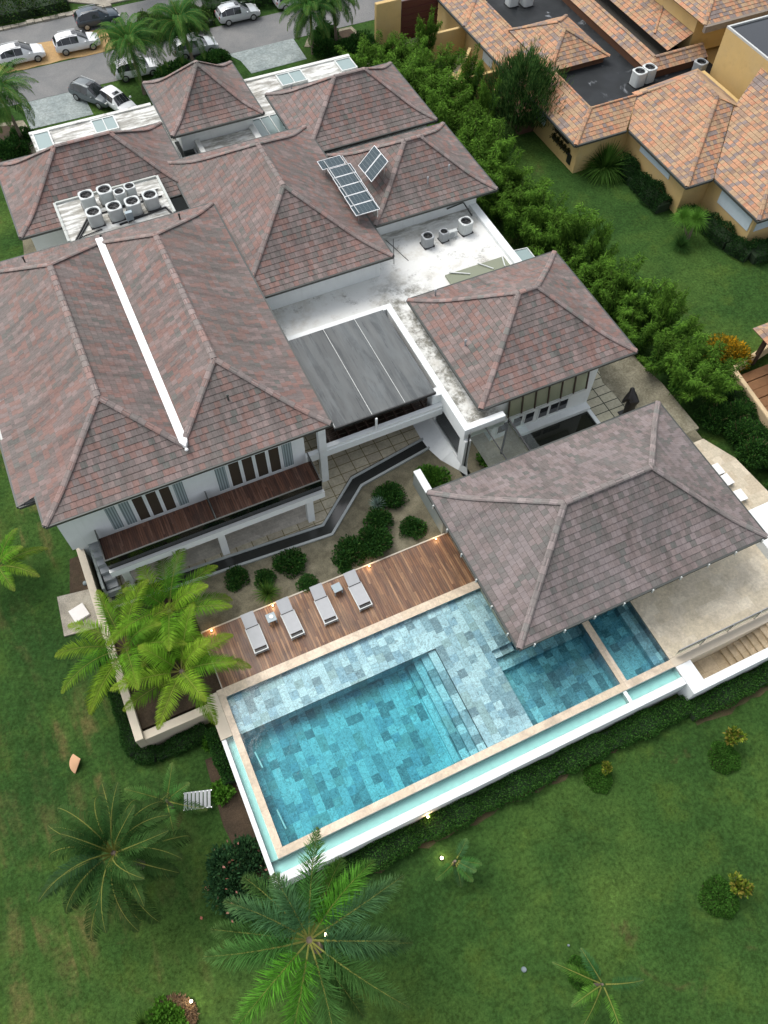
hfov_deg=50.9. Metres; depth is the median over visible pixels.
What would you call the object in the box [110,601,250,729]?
young palm
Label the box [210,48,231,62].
bush
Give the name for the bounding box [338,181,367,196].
solar panel
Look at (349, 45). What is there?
bush
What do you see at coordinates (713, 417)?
hedge shrub
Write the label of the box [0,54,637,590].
villa
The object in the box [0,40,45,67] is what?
parked car
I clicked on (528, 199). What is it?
bamboo clump
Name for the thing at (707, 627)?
raised terrace
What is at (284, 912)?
plumed palm
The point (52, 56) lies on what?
gravel verge
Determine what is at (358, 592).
sun lounger
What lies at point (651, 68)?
condenser
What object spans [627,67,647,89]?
condenser
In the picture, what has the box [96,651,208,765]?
ivy strip
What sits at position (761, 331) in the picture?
pergola roof
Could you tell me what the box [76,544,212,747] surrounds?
planter wall
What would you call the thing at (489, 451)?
paving
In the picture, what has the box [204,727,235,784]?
ivy strip
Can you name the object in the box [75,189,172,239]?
pipe run
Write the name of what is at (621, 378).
gravel path
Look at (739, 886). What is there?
young tree
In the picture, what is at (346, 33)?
planting bed
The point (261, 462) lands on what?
window
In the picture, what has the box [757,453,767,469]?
hedge shrub
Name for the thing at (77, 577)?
soil
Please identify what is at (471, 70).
bamboo clump
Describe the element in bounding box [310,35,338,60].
bush
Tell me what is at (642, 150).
window
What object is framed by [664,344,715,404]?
bamboo clump
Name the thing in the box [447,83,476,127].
bamboo clump
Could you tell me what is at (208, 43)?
parked car
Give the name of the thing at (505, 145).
bamboo clump
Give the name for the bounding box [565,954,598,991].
ground cover bed
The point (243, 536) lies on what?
paving
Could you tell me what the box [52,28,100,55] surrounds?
parked car
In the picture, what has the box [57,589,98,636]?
paved pad
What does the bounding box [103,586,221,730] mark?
soil
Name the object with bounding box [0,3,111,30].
kerb
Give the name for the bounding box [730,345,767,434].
garden wall
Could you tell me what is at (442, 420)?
corridor window
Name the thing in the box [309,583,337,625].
sun lounger
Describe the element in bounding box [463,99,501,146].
bamboo clump
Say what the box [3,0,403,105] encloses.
road
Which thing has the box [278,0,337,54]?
street palm
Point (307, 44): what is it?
planting bed
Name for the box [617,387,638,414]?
sculpture
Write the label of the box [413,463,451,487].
leafy shrub
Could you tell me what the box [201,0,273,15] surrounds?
hedge
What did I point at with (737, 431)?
hedge shrub
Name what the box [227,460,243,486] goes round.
window
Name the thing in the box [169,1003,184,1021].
leafy plant
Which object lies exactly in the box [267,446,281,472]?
window
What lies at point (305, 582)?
shrub
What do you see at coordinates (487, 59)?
window
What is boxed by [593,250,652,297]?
bamboo clump
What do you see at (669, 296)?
bamboo clump
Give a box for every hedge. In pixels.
[0,0,69,24]
[127,1,215,45]
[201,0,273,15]
[615,150,672,213]
[677,203,767,265]
[724,373,767,442]
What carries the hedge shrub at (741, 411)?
on the lawn at (640, 852)
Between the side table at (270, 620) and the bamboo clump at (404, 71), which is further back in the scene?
the bamboo clump at (404, 71)
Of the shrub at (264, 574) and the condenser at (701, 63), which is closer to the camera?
the shrub at (264, 574)
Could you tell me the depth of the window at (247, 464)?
43.00 m
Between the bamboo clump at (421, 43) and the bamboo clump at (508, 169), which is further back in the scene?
the bamboo clump at (421, 43)
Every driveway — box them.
[22,92,92,128]
[230,38,306,73]
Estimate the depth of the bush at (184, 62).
69.96 m
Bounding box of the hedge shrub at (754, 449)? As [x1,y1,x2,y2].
[735,431,767,469]
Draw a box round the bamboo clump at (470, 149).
[455,116,502,163]
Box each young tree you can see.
[601,761,612,775]
[723,725,747,746]
[728,871,754,898]
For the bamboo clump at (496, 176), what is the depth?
59.70 m
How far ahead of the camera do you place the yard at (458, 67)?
70.81 m
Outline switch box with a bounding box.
[124,210,134,223]
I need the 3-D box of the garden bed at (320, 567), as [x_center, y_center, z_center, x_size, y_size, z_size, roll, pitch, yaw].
[-3.507,1.438,45.991,16.150,0.300,5.540,-21,62,-13]
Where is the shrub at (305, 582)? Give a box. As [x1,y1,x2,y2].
[295,573,318,592]
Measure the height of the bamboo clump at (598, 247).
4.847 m
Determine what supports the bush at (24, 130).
on the planting bed at (22, 123)
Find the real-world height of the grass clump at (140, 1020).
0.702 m
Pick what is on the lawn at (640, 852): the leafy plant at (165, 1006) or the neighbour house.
the neighbour house
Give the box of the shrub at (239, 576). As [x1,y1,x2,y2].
[223,564,249,593]
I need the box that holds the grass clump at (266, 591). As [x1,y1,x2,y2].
[253,579,281,605]
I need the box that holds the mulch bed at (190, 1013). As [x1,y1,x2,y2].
[152,991,199,1023]
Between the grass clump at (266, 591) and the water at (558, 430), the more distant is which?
the water at (558, 430)
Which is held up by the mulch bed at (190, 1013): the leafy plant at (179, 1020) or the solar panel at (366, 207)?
the leafy plant at (179, 1020)
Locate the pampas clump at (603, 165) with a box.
[578,139,630,189]
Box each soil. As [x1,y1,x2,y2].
[70,556,103,642]
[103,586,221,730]
[205,757,275,889]
[312,697,676,898]
[425,454,465,485]
[695,685,767,725]
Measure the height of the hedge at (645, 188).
3.353 m
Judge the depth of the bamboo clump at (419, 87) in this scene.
64.81 m
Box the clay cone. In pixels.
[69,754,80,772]
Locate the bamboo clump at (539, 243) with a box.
[517,208,578,256]
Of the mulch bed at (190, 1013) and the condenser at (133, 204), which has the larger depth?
the condenser at (133, 204)
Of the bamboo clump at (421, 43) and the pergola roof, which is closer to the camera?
the pergola roof
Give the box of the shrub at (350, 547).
[330,534,365,569]
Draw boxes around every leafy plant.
[143,1007,160,1023]
[150,1007,174,1023]
[153,994,176,1021]
[167,1012,188,1023]
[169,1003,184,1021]
[200,736,216,752]
[209,778,235,806]
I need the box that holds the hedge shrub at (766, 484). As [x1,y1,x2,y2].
[762,479,767,490]
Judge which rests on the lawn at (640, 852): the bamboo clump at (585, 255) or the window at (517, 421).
the bamboo clump at (585, 255)
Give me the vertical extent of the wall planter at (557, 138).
0.586 m
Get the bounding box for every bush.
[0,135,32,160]
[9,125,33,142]
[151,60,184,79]
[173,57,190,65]
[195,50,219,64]
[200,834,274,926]
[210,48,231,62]
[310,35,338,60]
[313,20,339,39]
[333,36,357,57]
[344,29,377,57]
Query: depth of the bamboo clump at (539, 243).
56.38 m
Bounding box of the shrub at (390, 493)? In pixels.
[370,480,409,509]
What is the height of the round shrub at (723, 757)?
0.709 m
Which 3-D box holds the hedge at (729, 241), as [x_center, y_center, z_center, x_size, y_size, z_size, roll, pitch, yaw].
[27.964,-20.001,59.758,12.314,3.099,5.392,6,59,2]
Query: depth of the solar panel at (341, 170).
52.35 m
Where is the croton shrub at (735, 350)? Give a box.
[704,332,753,372]
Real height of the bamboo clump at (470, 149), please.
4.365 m
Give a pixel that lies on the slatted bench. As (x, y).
(201, 797)
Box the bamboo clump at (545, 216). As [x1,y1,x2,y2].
[527,186,571,234]
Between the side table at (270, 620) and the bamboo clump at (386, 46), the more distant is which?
the bamboo clump at (386, 46)
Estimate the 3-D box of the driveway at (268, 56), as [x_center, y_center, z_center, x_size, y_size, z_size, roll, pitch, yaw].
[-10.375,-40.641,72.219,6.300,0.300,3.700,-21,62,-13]
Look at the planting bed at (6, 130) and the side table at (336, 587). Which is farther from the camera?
the planting bed at (6, 130)
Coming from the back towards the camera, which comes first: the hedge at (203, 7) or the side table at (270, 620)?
the hedge at (203, 7)
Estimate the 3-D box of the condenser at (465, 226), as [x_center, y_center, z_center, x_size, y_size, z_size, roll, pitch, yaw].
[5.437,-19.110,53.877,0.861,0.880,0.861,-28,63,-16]
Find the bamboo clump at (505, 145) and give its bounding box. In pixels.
[473,114,516,166]
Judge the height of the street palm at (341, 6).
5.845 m
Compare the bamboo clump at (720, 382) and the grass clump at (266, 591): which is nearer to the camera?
the grass clump at (266, 591)
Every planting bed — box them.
[0,120,35,153]
[0,125,31,161]
[304,26,368,64]
[338,29,369,50]
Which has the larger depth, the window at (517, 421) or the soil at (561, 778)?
the window at (517, 421)
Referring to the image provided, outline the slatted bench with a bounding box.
[183,789,211,810]
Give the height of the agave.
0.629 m
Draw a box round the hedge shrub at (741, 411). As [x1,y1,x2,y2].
[721,396,753,423]
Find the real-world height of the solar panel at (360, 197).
0.045 m
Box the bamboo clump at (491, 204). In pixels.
[476,172,520,222]
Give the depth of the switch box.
49.91 m
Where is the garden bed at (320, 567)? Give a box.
[185,452,440,630]
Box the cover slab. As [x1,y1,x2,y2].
[68,603,89,620]
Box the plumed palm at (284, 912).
[202,826,413,1023]
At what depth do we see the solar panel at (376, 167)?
51.98 m
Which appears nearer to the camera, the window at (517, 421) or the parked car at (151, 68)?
the window at (517, 421)
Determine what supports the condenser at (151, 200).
on the villa
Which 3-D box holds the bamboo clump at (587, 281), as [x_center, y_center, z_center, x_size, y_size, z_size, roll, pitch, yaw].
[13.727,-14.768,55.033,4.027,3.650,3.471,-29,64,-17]
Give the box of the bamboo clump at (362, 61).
[336,34,370,67]
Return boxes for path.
[586,356,698,432]
[694,439,767,509]
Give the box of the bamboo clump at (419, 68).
[394,42,433,88]
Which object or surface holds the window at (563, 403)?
in the villa
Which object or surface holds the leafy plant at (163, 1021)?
on the mulch bed at (190, 1013)
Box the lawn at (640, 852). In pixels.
[0,0,767,1023]
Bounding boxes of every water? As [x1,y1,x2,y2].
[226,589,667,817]
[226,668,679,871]
[521,412,595,449]
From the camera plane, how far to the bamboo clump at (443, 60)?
67.79 m
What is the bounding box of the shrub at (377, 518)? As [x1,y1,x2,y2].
[362,506,393,529]
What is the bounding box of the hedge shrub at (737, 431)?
[721,414,762,447]
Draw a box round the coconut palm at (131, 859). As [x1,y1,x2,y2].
[38,782,191,941]
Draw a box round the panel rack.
[324,156,384,222]
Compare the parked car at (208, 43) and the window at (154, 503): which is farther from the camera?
the parked car at (208, 43)
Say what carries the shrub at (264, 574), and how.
on the garden bed at (320, 567)
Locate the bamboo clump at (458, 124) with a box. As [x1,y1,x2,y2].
[437,101,480,145]
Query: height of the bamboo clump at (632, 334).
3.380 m
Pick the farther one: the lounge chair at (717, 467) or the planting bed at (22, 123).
the planting bed at (22, 123)
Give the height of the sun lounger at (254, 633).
0.586 m
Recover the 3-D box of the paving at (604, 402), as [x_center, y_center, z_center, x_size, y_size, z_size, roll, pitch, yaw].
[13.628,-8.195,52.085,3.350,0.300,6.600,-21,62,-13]
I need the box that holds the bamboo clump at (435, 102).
[425,70,470,125]
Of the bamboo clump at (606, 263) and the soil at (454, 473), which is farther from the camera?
the bamboo clump at (606, 263)
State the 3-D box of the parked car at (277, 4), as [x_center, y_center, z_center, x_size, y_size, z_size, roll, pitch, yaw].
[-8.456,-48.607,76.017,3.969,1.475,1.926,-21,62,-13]
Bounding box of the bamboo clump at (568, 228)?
[546,202,605,251]
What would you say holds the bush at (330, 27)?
on the planting bed at (307, 44)
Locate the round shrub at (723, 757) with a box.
[707,740,741,774]
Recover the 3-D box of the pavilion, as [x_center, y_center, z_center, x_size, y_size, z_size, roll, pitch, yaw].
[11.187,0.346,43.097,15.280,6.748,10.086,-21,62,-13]
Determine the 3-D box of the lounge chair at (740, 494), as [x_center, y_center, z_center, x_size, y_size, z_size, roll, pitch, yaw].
[20.379,-0.813,47.153,1.738,0.663,0.760,-20,61,-12]
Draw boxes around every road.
[0,0,201,45]
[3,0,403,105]
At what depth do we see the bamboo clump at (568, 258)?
56.11 m
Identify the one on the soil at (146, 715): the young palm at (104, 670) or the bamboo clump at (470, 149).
the young palm at (104, 670)
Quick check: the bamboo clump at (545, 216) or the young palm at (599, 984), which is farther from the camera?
the bamboo clump at (545, 216)
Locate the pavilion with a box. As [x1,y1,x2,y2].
[426,401,767,650]
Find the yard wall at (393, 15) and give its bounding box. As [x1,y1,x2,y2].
[375,0,498,100]
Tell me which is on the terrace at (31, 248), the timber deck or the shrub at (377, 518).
the timber deck
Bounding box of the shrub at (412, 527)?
[398,515,427,539]
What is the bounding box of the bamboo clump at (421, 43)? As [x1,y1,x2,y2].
[390,30,430,65]
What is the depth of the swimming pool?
41.30 m
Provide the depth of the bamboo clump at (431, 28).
68.66 m
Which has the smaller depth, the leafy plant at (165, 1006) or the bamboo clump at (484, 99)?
the leafy plant at (165, 1006)
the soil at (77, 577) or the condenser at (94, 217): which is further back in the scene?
the condenser at (94, 217)
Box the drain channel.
[111,438,429,605]
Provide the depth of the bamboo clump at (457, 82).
65.04 m
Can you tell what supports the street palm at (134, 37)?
on the lawn at (640, 852)
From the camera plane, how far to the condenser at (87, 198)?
50.55 m
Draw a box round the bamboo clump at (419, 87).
[408,64,453,106]
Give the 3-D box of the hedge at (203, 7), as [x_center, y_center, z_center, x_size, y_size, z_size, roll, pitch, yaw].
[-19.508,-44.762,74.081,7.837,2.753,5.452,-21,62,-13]
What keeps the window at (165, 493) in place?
in the villa
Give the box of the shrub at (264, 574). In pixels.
[254,568,276,589]
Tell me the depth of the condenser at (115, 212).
50.08 m
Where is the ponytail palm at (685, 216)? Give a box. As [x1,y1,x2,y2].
[666,204,710,257]
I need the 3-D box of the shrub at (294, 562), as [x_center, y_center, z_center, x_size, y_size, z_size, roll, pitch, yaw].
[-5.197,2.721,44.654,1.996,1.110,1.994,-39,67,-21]
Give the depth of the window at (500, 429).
48.77 m
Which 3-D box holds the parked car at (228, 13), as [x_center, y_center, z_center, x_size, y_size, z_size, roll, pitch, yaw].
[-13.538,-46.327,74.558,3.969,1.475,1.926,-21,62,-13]
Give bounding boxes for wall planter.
[553,136,559,143]
[563,148,569,154]
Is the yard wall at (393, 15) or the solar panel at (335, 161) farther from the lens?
the yard wall at (393, 15)
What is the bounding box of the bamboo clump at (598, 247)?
[588,216,620,265]
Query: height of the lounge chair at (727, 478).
0.663 m
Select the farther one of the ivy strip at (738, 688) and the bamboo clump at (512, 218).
the bamboo clump at (512, 218)
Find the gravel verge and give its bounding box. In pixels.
[0,29,110,71]
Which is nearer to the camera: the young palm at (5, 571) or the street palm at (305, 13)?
the young palm at (5, 571)
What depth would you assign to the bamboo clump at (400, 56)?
68.07 m
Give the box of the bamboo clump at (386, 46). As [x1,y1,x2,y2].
[359,29,395,66]
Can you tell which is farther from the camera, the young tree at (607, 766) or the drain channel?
the drain channel
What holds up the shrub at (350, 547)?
on the garden bed at (320, 567)
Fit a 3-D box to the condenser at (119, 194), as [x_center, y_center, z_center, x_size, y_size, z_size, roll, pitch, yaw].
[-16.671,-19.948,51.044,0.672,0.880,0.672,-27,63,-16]
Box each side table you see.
[265,612,277,625]
[331,582,342,595]
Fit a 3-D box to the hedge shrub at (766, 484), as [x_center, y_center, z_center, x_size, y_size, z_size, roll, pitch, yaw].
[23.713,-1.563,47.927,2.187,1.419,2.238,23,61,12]
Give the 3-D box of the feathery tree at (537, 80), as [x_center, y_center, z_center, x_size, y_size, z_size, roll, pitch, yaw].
[11.189,-33.253,63.522,8.412,7.313,8.160,-21,62,-13]
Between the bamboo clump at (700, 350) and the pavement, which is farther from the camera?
the pavement
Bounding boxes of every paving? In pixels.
[117,402,420,588]
[120,505,306,586]
[419,405,503,475]
[587,369,624,421]
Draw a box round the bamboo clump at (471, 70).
[459,43,484,103]
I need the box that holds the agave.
[368,496,385,508]
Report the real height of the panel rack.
1.402 m
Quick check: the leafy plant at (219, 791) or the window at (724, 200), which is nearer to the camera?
the leafy plant at (219, 791)
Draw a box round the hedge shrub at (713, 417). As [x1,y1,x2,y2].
[693,401,732,434]
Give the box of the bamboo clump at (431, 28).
[414,6,442,57]
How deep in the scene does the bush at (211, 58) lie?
70.36 m
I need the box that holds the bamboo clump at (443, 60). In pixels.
[420,40,463,81]
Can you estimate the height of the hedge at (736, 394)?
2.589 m
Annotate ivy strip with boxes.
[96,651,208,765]
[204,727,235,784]
[324,694,693,889]
[686,661,767,721]
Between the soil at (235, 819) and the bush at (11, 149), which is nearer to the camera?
the soil at (235, 819)
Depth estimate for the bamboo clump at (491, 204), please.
59.91 m
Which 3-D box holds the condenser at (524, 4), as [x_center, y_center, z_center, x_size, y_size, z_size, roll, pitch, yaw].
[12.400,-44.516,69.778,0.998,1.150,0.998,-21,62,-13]
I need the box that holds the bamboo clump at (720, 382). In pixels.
[698,341,747,405]
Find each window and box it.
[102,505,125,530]
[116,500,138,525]
[130,495,151,520]
[144,490,164,516]
[158,486,177,511]
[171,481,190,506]
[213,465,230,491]
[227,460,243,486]
[240,456,256,482]
[254,451,269,477]
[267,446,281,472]
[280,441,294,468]
[436,412,459,453]
[482,51,492,67]
[495,420,507,434]
[512,414,523,426]
[523,410,535,424]
[537,404,549,418]
[547,400,560,414]
[557,397,569,411]
[639,146,669,179]
[717,191,751,230]
[753,221,767,231]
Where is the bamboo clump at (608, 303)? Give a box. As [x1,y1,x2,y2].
[598,267,641,328]
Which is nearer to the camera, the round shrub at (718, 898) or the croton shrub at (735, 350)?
the round shrub at (718, 898)
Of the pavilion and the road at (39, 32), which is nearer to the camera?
the pavilion
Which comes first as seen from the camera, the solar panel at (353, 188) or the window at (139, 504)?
the window at (139, 504)
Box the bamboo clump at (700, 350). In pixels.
[674,330,726,372]
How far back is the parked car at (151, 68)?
69.46 m
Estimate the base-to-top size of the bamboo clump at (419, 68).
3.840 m
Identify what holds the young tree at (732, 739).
on the lawn at (640, 852)
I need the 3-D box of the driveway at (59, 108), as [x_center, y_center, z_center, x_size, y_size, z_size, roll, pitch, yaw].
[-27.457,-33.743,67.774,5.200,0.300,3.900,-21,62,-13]
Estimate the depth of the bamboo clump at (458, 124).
62.59 m
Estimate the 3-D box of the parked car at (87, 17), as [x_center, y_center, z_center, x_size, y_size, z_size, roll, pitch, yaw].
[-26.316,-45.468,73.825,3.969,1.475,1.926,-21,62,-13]
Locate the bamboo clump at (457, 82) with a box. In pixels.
[418,66,466,100]
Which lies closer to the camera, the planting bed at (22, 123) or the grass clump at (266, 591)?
the grass clump at (266, 591)
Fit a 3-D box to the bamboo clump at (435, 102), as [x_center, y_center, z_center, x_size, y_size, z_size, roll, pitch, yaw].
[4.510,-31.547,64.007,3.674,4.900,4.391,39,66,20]
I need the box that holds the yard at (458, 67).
[431,54,475,76]
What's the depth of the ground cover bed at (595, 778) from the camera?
40.30 m
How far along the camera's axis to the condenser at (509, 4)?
69.80 m
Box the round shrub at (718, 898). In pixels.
[697,874,739,919]
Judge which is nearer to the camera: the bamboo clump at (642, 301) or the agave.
the agave
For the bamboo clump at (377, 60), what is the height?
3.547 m
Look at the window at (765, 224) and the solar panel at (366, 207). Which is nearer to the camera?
the solar panel at (366, 207)
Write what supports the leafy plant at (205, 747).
on the lawn at (640, 852)
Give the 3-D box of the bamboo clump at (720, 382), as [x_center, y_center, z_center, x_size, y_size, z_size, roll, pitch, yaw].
[20.648,-8.171,50.278,3.037,3.517,3.630,23,61,13]
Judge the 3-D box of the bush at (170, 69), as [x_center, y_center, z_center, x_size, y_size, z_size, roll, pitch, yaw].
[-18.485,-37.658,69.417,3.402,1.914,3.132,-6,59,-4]
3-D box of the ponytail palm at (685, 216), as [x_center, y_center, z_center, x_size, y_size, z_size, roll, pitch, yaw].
[22.116,-20.845,58.589,3.390,3.004,3.567,-21,62,-13]
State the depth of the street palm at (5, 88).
61.21 m
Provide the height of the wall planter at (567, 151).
0.586 m
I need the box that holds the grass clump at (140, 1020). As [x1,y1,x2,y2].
[132,1007,153,1023]
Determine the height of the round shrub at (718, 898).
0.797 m
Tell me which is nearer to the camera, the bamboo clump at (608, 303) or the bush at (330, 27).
the bamboo clump at (608, 303)
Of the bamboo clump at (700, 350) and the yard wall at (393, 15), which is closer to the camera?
the bamboo clump at (700, 350)
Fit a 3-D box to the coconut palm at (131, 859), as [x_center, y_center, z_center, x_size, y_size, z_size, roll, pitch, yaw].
[-11.718,15.448,35.557,6.298,6.112,6.388,-21,62,-13]
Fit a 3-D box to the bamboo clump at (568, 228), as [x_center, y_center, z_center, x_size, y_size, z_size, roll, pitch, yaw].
[13.211,-19.769,56.887,4.404,4.775,3.648,-5,59,-4]
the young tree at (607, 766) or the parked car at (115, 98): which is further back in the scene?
the parked car at (115, 98)
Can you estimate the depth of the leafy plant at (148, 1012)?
34.86 m
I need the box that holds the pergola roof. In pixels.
[751,323,767,364]
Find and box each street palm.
[0,58,37,139]
[90,12,168,94]
[146,0,214,61]
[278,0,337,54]
[300,0,359,41]
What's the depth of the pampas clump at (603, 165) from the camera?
62.68 m
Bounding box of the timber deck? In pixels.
[201,532,474,687]
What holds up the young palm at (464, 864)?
on the lawn at (640, 852)
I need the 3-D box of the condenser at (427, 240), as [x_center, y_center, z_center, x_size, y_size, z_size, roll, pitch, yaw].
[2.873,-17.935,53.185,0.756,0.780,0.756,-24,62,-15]
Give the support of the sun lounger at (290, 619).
on the timber deck
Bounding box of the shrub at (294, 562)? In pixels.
[271,546,307,578]
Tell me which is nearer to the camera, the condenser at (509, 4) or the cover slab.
the cover slab
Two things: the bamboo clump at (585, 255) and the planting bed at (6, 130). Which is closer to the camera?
the bamboo clump at (585, 255)
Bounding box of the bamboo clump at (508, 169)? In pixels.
[486,146,533,192]
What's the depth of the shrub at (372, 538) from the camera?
45.09 m
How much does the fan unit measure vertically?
0.500 m
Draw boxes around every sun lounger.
[240,611,268,655]
[275,596,304,639]
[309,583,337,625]
[343,569,372,611]
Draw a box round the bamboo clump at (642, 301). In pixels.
[615,276,684,327]
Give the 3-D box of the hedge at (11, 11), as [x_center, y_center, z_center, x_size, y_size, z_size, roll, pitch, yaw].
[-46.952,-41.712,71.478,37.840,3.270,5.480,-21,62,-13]
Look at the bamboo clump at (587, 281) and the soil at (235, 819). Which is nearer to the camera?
the soil at (235, 819)
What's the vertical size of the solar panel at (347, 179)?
0.045 m
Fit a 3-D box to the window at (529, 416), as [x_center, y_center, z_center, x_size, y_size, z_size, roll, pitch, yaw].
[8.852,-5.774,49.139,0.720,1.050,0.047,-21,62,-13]
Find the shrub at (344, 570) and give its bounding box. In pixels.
[337,561,352,573]
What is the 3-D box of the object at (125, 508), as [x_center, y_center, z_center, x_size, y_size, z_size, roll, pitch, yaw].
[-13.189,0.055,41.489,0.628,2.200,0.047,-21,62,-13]
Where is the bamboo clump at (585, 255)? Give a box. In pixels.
[568,239,616,281]
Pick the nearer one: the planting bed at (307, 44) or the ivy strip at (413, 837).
the ivy strip at (413, 837)
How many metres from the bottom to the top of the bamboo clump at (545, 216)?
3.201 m
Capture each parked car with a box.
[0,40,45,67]
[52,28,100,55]
[68,76,108,109]
[73,4,120,30]
[99,85,136,110]
[113,56,158,82]
[172,33,218,59]
[215,0,260,26]
[272,0,293,11]
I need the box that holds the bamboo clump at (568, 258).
[551,237,586,276]
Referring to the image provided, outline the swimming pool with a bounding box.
[206,581,686,889]
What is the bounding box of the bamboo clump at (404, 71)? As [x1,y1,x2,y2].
[380,51,419,86]
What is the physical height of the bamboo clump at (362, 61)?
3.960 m
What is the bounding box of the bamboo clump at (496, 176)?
[472,144,513,203]
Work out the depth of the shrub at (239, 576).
44.07 m
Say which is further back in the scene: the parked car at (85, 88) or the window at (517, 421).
the parked car at (85, 88)
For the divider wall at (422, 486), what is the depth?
46.31 m
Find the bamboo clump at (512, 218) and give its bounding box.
[497,189,547,244]
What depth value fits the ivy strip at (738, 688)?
42.41 m
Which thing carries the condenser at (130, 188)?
on the villa
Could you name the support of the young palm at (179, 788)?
on the lawn at (640, 852)
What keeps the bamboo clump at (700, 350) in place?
on the lawn at (640, 852)
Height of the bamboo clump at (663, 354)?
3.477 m
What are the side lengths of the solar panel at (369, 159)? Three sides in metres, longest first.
1.640 x 0.960 x 0.046 m
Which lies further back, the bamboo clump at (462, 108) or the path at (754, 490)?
the bamboo clump at (462, 108)
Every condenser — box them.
[78,189,97,211]
[85,206,106,229]
[96,184,114,206]
[105,200,126,223]
[113,187,125,205]
[123,182,138,197]
[123,195,143,217]
[141,189,161,211]
[419,231,434,249]
[437,228,448,243]
[457,216,473,236]
[504,0,518,8]
[518,0,533,8]
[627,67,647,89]
[642,63,657,85]
[691,57,708,70]
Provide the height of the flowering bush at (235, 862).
2.269 m
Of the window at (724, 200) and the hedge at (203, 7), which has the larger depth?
the hedge at (203, 7)
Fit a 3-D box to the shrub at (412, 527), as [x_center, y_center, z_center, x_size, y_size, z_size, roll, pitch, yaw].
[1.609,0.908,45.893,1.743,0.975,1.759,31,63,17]
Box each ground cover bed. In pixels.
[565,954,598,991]
[583,763,612,794]
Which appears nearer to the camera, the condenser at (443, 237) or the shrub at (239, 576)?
the shrub at (239, 576)
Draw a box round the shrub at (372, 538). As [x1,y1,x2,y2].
[357,524,393,561]
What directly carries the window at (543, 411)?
in the villa
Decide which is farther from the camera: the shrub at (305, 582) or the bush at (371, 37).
the bush at (371, 37)
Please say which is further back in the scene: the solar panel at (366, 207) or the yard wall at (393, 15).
the yard wall at (393, 15)
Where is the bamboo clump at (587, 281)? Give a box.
[574,263,619,303]
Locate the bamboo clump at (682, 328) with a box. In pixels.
[647,294,705,347]
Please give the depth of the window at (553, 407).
49.52 m
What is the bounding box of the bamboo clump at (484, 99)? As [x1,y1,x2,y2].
[474,75,501,119]
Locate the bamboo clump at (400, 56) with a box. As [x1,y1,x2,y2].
[378,33,417,65]
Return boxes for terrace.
[23,238,701,630]
[630,502,767,700]
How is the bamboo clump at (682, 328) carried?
on the lawn at (640, 852)
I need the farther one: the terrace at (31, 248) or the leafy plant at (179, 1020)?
the terrace at (31, 248)
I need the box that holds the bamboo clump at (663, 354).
[636,327,690,376]
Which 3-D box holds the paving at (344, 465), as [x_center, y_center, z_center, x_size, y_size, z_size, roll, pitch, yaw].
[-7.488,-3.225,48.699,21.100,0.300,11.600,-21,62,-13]
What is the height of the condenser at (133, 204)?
0.900 m
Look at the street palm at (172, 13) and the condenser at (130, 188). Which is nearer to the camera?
the condenser at (130, 188)
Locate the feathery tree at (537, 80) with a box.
[467,36,574,133]
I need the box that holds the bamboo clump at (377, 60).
[363,43,398,66]
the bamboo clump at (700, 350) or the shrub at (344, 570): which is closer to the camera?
the shrub at (344, 570)
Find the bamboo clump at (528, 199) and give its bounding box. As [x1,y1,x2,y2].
[502,175,553,217]
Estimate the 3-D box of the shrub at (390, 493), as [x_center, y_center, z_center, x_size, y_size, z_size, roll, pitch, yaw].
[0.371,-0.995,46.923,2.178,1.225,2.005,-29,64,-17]
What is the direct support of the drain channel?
on the terrace at (31, 248)
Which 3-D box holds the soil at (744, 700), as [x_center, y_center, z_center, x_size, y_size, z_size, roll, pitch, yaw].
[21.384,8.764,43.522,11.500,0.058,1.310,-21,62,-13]
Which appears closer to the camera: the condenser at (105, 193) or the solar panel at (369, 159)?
the condenser at (105, 193)
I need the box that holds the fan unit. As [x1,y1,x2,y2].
[448,228,457,238]
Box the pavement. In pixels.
[68,0,128,4]
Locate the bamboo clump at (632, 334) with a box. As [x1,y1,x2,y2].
[617,309,665,353]
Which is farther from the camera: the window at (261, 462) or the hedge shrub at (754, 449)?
the hedge shrub at (754, 449)
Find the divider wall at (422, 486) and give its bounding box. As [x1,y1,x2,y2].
[413,469,445,533]
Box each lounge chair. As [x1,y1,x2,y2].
[712,463,724,474]
[721,473,734,485]
[733,488,747,500]
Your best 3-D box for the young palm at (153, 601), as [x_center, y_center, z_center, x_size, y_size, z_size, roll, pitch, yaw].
[-10.910,5.213,41.617,6.331,3.382,6.660,23,61,13]
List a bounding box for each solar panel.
[317,155,345,169]
[327,163,355,177]
[333,172,361,187]
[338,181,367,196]
[344,190,373,205]
[350,200,379,215]
[358,145,380,173]
[365,153,387,181]
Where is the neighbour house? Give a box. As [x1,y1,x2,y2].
[437,0,767,240]
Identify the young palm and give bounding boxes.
[0,528,48,590]
[54,579,202,715]
[105,548,232,669]
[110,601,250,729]
[124,762,207,837]
[435,838,481,887]
[553,948,643,1023]
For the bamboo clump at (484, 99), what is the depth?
62.65 m
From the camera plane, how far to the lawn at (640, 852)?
38.33 m
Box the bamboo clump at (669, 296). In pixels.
[653,280,690,330]

